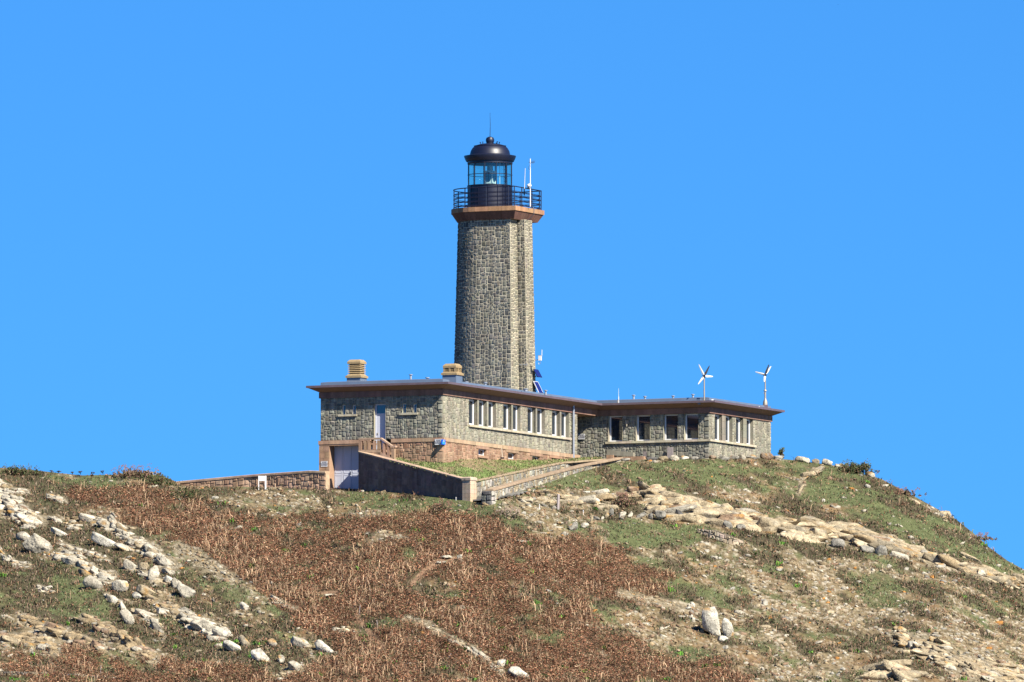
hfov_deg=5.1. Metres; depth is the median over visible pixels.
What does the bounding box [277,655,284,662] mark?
boulder
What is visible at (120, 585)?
boulder
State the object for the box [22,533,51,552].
boulder
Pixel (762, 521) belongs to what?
boulder
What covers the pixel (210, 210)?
sky
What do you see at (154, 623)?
rock outcrop
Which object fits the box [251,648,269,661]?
boulder
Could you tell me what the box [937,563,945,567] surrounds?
boulder
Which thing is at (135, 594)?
boulder
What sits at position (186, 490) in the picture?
bramble bush
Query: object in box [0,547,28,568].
rock outcrop
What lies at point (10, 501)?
rock outcrop
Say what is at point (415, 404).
window
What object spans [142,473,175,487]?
bramble bush
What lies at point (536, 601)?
young fern
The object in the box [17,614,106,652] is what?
rock outcrop
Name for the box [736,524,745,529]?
boulder
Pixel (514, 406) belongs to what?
window
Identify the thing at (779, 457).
boulder
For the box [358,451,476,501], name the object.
retaining wall
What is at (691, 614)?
rock outcrop
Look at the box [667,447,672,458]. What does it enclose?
timber boards
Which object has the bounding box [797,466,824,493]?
rock outcrop
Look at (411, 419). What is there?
lighthouse keepers house
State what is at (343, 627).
rock outcrop
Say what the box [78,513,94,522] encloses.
boulder
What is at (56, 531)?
boulder
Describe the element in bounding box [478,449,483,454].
window
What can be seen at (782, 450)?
bramble bush
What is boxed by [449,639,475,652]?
rock outcrop
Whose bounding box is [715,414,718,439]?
window
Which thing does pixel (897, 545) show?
rock outcrop
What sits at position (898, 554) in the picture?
boulder
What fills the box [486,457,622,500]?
stair wall
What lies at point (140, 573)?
rock outcrop
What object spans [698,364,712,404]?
wind turbine
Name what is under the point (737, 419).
window
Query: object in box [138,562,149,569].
boulder
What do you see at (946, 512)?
boulder
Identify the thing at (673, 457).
boulder
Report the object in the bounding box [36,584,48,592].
rock outcrop
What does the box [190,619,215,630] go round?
boulder
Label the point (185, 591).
boulder
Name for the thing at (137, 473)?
bramble bush
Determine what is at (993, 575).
rock outcrop
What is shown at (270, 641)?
boulder
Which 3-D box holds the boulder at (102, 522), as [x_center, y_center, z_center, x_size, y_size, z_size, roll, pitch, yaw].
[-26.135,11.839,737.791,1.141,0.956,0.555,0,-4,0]
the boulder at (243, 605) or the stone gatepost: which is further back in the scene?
the stone gatepost
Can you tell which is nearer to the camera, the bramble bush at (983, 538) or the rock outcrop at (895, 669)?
the rock outcrop at (895, 669)
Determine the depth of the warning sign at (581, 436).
765.92 m
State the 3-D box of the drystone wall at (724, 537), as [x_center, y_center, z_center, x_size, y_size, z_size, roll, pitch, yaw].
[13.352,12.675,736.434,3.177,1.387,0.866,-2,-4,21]
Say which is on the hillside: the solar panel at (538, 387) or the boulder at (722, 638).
the boulder at (722, 638)
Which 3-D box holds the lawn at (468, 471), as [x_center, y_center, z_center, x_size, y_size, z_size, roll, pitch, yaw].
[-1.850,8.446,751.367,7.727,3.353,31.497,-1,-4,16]
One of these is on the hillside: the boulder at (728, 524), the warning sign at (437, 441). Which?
the boulder at (728, 524)
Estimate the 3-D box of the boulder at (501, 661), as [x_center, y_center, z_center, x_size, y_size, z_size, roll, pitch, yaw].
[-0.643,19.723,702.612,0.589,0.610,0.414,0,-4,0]
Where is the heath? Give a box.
[0,457,1023,681]
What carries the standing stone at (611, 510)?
on the hillside
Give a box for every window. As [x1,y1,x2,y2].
[403,403,405,412]
[414,403,416,412]
[469,399,473,424]
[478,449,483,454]
[479,400,482,425]
[488,402,491,426]
[503,404,507,428]
[513,405,516,430]
[528,407,531,432]
[537,408,540,433]
[552,411,555,435]
[561,412,564,436]
[610,416,621,441]
[637,415,649,440]
[665,414,677,439]
[686,414,697,439]
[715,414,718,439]
[726,416,728,440]
[736,417,739,442]
[747,419,749,443]
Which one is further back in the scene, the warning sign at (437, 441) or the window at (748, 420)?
the window at (748, 420)
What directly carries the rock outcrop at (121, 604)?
on the hillside
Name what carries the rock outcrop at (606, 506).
on the hillside
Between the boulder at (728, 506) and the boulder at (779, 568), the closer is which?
the boulder at (779, 568)
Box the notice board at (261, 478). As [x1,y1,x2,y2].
[258,476,265,489]
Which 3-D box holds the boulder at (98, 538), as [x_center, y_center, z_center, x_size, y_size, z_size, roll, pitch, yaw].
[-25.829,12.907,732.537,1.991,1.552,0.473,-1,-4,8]
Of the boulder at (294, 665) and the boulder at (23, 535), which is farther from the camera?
the boulder at (23, 535)
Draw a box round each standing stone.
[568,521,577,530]
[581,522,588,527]
[609,507,613,516]
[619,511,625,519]
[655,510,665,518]
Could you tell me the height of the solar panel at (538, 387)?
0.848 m
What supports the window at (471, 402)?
in the lighthouse keepers house
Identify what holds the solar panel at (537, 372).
attached to the lighthouse
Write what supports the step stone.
on the hillside
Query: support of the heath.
on the hillside
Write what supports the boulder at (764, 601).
on the hillside
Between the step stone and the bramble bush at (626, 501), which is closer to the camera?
the step stone
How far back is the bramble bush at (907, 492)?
761.06 m
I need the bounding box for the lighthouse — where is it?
[451,124,543,391]
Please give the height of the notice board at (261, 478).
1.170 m
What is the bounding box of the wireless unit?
[528,355,541,363]
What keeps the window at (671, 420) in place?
in the lighthouse keepers house
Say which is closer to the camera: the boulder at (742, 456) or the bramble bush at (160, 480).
the bramble bush at (160, 480)
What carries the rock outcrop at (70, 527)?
on the hillside
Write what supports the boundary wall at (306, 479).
on the hillside
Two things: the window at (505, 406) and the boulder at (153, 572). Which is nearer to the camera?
the boulder at (153, 572)
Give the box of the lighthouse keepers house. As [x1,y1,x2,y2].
[306,359,784,488]
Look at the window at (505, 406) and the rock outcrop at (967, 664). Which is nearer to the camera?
the rock outcrop at (967, 664)
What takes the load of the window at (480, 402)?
in the lighthouse keepers house
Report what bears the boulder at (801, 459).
on the hillside
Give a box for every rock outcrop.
[0,479,29,495]
[0,483,42,529]
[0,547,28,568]
[0,631,58,653]
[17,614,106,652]
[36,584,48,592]
[46,494,63,503]
[47,516,82,529]
[53,550,114,583]
[59,540,109,561]
[73,613,157,663]
[88,513,174,574]
[103,594,125,613]
[125,568,164,582]
[130,608,163,633]
[141,594,179,617]
[177,607,227,640]
[178,544,232,581]
[270,595,296,609]
[332,626,349,631]
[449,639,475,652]
[471,647,502,671]
[517,488,623,504]
[593,502,618,510]
[619,589,696,611]
[626,480,666,497]
[636,491,727,526]
[687,603,697,621]
[716,508,820,543]
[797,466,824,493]
[797,515,889,546]
[856,659,928,681]
[867,533,941,564]
[891,625,1023,681]
[937,552,1023,588]
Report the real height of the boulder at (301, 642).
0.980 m
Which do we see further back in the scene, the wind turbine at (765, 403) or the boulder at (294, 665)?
the wind turbine at (765, 403)
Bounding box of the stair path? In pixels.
[473,487,538,500]
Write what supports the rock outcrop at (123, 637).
on the hillside
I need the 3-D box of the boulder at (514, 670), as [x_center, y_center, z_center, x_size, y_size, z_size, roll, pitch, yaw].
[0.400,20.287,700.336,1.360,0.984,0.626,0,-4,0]
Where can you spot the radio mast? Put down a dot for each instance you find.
(530, 180)
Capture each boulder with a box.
[16,531,29,540]
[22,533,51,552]
[51,527,66,536]
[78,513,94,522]
[82,576,102,588]
[91,532,115,546]
[96,518,110,527]
[107,595,117,602]
[112,580,128,591]
[119,608,134,624]
[123,559,136,569]
[132,592,141,598]
[136,584,156,594]
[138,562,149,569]
[148,565,159,579]
[164,575,172,582]
[171,577,181,587]
[177,583,195,597]
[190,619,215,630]
[212,627,232,637]
[222,640,240,650]
[238,635,250,645]
[239,602,248,609]
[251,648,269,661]
[266,638,276,645]
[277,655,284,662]
[288,660,300,670]
[290,636,309,647]
[314,640,332,652]
[497,659,505,666]
[507,666,529,678]
[636,512,645,517]
[646,457,657,459]
[653,505,666,513]
[658,456,667,459]
[669,455,678,460]
[701,606,720,634]
[718,456,729,460]
[718,635,728,641]
[720,503,733,510]
[721,617,733,636]
[723,520,732,528]
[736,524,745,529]
[738,454,745,459]
[746,455,757,459]
[757,516,780,527]
[760,453,773,459]
[762,599,767,604]
[773,455,783,459]
[775,566,782,570]
[795,456,809,462]
[822,459,832,465]
[831,538,844,548]
[860,545,874,552]
[866,471,874,476]
[875,545,887,554]
[889,551,908,559]
[907,641,916,647]
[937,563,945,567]
[939,511,950,515]
[978,569,985,575]
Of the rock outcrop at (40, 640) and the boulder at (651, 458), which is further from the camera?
the boulder at (651, 458)
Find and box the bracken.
[0,456,1023,681]
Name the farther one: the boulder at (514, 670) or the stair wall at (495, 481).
the stair wall at (495, 481)
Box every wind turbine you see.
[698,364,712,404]
[755,365,770,407]
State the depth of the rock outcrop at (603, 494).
739.64 m
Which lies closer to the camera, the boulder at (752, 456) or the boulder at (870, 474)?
the boulder at (870, 474)
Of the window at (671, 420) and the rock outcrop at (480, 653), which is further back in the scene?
the window at (671, 420)
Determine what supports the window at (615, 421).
in the lighthouse keepers house
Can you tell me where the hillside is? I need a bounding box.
[0,458,1023,681]
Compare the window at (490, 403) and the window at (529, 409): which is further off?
the window at (529, 409)
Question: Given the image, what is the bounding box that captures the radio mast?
[528,159,533,206]
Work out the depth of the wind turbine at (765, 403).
770.93 m
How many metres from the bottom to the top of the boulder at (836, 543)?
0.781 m
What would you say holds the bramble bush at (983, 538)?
on the hillside
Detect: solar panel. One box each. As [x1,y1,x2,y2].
[533,369,541,377]
[533,381,542,392]
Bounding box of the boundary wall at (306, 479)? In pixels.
[176,471,329,490]
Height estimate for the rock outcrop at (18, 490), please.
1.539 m
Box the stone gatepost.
[481,491,495,504]
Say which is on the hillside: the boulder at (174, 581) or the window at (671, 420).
the boulder at (174, 581)
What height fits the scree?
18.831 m
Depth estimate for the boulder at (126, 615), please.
713.15 m
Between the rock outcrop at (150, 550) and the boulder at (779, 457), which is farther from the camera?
the boulder at (779, 457)
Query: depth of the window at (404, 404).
744.71 m
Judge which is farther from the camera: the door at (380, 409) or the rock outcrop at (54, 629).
the door at (380, 409)
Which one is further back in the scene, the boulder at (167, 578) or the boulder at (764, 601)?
the boulder at (764, 601)
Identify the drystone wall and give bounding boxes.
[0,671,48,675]
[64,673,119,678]
[698,529,743,544]
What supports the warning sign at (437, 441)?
attached to the lighthouse keepers house
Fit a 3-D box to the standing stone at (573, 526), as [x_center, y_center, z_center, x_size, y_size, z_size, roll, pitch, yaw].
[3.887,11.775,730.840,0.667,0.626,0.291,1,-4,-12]
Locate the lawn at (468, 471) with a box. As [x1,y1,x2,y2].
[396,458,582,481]
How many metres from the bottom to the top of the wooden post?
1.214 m
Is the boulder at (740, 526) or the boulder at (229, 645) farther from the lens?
the boulder at (740, 526)
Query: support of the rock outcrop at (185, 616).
on the hillside
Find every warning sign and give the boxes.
[321,461,328,466]
[435,439,440,444]
[578,434,584,438]
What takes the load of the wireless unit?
attached to the lighthouse
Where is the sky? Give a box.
[0,0,1023,568]
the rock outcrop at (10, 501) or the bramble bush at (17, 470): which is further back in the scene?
the bramble bush at (17, 470)
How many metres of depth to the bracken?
716.53 m
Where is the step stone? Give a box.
[439,555,452,557]
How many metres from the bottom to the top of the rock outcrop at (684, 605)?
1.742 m
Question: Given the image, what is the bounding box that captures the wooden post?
[557,494,559,509]
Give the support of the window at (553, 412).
in the lighthouse keepers house
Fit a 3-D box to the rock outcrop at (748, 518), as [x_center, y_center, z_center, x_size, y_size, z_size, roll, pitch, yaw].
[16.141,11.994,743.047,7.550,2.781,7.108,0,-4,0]
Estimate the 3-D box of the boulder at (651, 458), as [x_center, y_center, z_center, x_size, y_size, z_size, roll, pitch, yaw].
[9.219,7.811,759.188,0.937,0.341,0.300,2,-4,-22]
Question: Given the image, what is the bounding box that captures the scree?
[0,459,1023,681]
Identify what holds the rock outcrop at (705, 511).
on the hillside
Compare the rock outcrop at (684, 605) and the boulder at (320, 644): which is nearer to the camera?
the boulder at (320, 644)
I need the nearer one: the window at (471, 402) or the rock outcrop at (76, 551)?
the rock outcrop at (76, 551)
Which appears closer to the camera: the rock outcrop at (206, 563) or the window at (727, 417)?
the rock outcrop at (206, 563)
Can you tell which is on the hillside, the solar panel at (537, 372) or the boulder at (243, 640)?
the boulder at (243, 640)
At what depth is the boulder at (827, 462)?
768.63 m
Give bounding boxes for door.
[334,446,363,488]
[375,404,385,448]
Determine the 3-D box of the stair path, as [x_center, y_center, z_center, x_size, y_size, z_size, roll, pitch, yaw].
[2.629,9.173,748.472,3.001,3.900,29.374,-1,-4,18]
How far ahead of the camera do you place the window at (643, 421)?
764.42 m
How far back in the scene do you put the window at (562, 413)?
761.26 m
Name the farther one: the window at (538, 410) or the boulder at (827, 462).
the boulder at (827, 462)
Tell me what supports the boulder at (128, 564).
on the hillside
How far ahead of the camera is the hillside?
726.23 m
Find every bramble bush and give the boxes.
[2,464,40,474]
[90,463,163,477]
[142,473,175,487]
[168,485,209,499]
[429,496,455,511]
[495,504,520,519]
[612,491,638,506]
[777,447,784,455]
[836,458,879,474]
[895,486,926,496]
[971,532,996,541]
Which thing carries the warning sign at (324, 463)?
attached to the lighthouse keepers house
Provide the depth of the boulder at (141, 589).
719.53 m
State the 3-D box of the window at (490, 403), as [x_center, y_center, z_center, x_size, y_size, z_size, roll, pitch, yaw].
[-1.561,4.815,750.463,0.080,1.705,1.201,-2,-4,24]
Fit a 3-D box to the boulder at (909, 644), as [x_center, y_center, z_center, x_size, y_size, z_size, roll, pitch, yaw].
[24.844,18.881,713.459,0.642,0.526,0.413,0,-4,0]
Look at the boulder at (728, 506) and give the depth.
744.29 m
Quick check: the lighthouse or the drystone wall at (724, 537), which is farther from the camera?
the lighthouse
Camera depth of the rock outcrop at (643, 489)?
746.54 m
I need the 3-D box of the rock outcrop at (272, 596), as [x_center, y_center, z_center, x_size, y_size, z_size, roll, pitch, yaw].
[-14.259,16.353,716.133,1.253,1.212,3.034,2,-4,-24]
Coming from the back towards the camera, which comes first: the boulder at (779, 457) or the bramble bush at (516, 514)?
the boulder at (779, 457)
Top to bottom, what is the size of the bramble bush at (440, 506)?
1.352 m
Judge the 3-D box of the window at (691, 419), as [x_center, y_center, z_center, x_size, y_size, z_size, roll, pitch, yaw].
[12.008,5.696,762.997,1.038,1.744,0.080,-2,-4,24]
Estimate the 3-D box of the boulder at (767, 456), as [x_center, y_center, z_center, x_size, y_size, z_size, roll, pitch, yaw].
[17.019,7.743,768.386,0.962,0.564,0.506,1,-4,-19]
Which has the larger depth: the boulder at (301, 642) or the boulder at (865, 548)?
the boulder at (865, 548)
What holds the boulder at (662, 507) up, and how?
on the hillside
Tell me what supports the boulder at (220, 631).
on the hillside
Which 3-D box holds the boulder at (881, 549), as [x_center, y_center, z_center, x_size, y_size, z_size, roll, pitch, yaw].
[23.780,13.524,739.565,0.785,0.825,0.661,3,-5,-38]
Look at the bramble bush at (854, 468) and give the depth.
766.11 m
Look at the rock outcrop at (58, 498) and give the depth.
746.09 m
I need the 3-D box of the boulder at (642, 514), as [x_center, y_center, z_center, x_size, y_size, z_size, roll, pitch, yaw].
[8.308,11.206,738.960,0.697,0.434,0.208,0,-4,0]
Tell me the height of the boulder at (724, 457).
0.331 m
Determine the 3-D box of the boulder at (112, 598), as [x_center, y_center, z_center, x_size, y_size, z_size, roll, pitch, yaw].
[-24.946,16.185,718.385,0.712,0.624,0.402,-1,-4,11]
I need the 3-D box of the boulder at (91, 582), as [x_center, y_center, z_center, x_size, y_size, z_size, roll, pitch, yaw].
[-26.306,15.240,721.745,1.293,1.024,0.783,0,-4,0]
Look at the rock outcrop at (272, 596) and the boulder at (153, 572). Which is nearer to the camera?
the rock outcrop at (272, 596)
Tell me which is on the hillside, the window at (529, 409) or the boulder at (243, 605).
the boulder at (243, 605)
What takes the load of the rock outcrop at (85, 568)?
on the hillside
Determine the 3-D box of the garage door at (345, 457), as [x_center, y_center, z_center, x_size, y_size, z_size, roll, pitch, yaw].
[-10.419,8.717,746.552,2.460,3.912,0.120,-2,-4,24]
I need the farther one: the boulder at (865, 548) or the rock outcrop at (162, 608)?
the boulder at (865, 548)
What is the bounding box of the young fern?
[0,480,1018,681]
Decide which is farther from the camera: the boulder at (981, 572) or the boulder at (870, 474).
the boulder at (870, 474)
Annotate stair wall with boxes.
[476,459,604,502]
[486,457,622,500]
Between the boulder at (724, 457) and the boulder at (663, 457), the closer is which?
the boulder at (663, 457)
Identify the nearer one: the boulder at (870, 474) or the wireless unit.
the wireless unit
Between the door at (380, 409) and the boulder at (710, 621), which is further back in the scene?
the door at (380, 409)
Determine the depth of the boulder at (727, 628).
713.60 m
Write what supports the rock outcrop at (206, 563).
on the hillside
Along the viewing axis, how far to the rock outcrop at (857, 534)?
742.95 m

